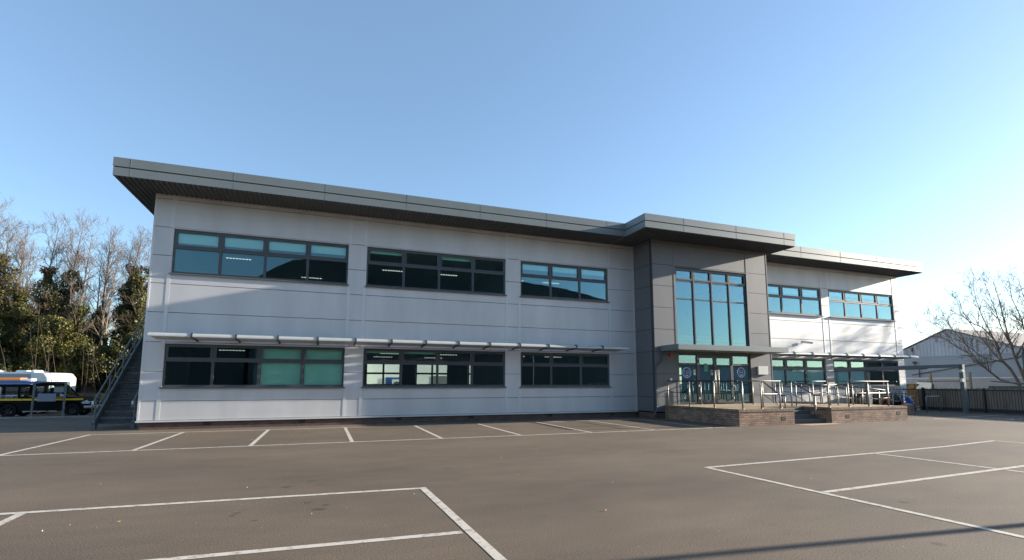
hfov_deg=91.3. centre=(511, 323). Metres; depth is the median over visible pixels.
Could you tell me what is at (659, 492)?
ground
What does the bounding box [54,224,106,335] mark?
winter tree
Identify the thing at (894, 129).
sky
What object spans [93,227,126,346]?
winter tree
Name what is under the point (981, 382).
corrugated fence
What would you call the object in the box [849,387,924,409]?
bow top fence
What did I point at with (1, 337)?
ivy bush
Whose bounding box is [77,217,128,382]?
winter tree
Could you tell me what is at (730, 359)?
entrance door
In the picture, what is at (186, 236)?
window
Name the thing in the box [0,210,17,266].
winter tree
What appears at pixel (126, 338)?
ivy bush
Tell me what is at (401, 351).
window
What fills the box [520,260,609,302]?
window
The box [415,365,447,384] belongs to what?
rear window frame
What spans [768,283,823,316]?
window
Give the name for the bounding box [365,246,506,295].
window
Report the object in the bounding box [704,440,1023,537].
parking lines
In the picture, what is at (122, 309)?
winter tree
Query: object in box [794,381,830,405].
handrail
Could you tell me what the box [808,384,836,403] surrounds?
handrail
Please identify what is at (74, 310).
winter tree
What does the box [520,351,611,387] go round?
window
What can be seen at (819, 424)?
step
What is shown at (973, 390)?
bow top fence
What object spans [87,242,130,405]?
winter tree
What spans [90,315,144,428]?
escape staircase
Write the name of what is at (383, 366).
rear window frame
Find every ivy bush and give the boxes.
[0,300,9,369]
[0,329,61,372]
[12,305,85,372]
[53,323,103,392]
[77,337,133,394]
[97,332,141,405]
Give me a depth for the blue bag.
28.21 m
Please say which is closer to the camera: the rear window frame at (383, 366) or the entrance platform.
the entrance platform
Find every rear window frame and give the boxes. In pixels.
[365,364,399,384]
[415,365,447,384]
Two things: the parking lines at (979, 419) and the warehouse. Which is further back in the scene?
the warehouse
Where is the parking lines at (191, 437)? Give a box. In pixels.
[21,431,351,445]
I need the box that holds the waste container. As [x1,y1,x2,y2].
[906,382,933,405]
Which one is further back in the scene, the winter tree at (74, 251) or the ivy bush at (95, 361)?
the winter tree at (74, 251)
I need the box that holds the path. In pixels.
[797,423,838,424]
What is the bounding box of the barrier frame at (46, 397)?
[0,381,66,415]
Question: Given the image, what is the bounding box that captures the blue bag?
[901,395,914,409]
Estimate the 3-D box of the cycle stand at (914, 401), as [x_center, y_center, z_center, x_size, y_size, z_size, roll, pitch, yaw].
[22.017,4.407,27.691,0.936,0.859,0.116,3,-7,-20]
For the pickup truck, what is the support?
on the ground
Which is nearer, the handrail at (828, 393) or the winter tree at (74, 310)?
the handrail at (828, 393)
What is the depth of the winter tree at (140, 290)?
40.38 m
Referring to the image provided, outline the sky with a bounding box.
[0,0,1023,383]
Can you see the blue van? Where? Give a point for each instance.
(10, 391)
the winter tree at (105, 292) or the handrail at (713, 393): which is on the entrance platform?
the handrail at (713, 393)
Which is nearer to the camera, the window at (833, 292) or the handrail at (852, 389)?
the handrail at (852, 389)
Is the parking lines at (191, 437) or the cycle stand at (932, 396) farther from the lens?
the cycle stand at (932, 396)
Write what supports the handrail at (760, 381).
on the entrance platform
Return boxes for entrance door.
[697,356,716,402]
[715,356,734,402]
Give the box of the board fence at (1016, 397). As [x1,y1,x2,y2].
[919,388,1023,413]
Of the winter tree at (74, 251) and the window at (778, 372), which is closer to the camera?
the window at (778, 372)
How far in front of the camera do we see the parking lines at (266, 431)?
14.52 m
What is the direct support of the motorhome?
on the ground
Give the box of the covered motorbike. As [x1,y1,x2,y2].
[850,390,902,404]
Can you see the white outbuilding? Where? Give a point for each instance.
(391, 379)
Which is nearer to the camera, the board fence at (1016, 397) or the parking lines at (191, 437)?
the parking lines at (191, 437)
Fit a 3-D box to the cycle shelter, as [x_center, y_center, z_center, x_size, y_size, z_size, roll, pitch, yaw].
[20.349,3.416,26.487,7.090,2.575,1.023,0,-7,-1]
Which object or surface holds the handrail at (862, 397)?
on the entrance platform
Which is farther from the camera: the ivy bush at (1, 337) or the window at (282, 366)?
the ivy bush at (1, 337)
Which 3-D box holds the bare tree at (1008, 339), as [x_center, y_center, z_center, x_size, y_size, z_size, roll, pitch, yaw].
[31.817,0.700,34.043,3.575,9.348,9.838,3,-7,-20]
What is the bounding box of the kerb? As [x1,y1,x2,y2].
[0,415,93,418]
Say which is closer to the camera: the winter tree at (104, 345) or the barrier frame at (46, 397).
the barrier frame at (46, 397)
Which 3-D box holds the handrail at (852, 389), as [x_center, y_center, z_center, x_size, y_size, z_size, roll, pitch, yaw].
[15.428,3.107,21.770,2.001,1.222,1.350,3,-7,-20]
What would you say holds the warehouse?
on the ground
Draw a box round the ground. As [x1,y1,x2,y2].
[0,394,1023,559]
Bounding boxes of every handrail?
[667,380,737,407]
[700,382,714,404]
[739,380,781,408]
[742,382,753,403]
[761,382,786,407]
[781,381,872,404]
[788,381,820,418]
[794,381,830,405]
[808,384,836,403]
[826,381,889,406]
[836,381,896,404]
[843,385,904,405]
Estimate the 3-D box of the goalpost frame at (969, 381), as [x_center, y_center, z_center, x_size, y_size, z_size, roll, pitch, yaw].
[29.237,4.451,33.842,0.120,2.310,3.140,3,-7,-20]
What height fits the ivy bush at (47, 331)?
7.702 m
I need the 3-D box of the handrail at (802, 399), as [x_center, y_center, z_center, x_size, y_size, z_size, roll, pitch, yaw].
[11.915,3.134,20.362,0.051,1.652,1.430,3,-7,-20]
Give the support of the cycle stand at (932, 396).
on the ground
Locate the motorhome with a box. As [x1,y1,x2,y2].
[0,370,75,395]
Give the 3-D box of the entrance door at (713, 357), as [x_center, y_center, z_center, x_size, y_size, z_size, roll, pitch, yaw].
[8.934,2.537,22.899,1.028,2.140,0.184,3,-7,-20]
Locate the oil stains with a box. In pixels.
[229,478,328,520]
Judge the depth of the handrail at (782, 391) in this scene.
25.47 m
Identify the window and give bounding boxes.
[159,342,345,388]
[168,228,349,285]
[361,347,506,387]
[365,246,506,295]
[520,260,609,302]
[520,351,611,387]
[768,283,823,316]
[772,358,825,386]
[828,289,895,321]
[833,359,901,386]
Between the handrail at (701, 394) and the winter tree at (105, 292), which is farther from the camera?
the winter tree at (105, 292)
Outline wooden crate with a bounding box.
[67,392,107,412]
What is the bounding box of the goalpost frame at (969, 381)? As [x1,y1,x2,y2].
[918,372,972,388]
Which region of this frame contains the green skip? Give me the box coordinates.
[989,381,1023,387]
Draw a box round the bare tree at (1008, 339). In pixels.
[901,265,1023,385]
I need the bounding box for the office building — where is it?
[113,157,922,429]
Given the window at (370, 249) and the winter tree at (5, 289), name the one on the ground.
the winter tree at (5, 289)
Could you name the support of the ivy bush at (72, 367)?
on the ground
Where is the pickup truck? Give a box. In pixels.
[0,383,101,416]
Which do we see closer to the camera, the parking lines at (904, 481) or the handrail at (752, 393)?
the parking lines at (904, 481)
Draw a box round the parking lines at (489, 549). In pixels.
[0,487,506,559]
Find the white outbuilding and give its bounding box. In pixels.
[365,364,469,383]
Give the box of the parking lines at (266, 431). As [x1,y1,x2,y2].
[0,419,724,455]
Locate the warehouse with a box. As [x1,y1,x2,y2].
[903,329,1023,377]
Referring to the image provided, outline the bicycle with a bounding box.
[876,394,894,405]
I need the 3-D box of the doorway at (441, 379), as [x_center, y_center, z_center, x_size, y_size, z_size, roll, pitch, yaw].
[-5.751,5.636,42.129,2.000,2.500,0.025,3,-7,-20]
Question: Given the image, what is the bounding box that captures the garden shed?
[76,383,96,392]
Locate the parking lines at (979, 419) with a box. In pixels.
[938,415,1023,422]
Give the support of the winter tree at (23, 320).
on the ground
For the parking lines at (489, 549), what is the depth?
5.19 m
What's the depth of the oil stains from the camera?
6.22 m
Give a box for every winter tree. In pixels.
[0,196,34,362]
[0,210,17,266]
[0,211,79,367]
[2,222,55,353]
[22,208,99,366]
[45,220,107,372]
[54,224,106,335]
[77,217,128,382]
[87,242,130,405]
[92,226,150,405]
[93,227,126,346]
[113,228,151,405]
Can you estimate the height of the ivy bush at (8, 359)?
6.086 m
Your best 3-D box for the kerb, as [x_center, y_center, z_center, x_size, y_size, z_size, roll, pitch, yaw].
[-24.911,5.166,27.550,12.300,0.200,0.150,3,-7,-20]
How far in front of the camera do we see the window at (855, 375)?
28.52 m
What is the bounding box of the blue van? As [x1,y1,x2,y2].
[0,378,45,413]
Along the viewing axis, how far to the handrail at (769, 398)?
19.76 m
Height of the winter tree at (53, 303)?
16.269 m
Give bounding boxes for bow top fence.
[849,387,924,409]
[923,388,1023,412]
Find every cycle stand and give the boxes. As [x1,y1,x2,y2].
[904,396,915,410]
[925,396,941,412]
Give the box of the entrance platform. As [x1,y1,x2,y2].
[665,401,914,426]
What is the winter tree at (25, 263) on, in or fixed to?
on the ground
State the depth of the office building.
21.24 m
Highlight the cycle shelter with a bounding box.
[824,364,968,412]
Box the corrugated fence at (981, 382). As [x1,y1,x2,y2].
[906,377,1023,388]
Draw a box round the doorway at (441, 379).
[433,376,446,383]

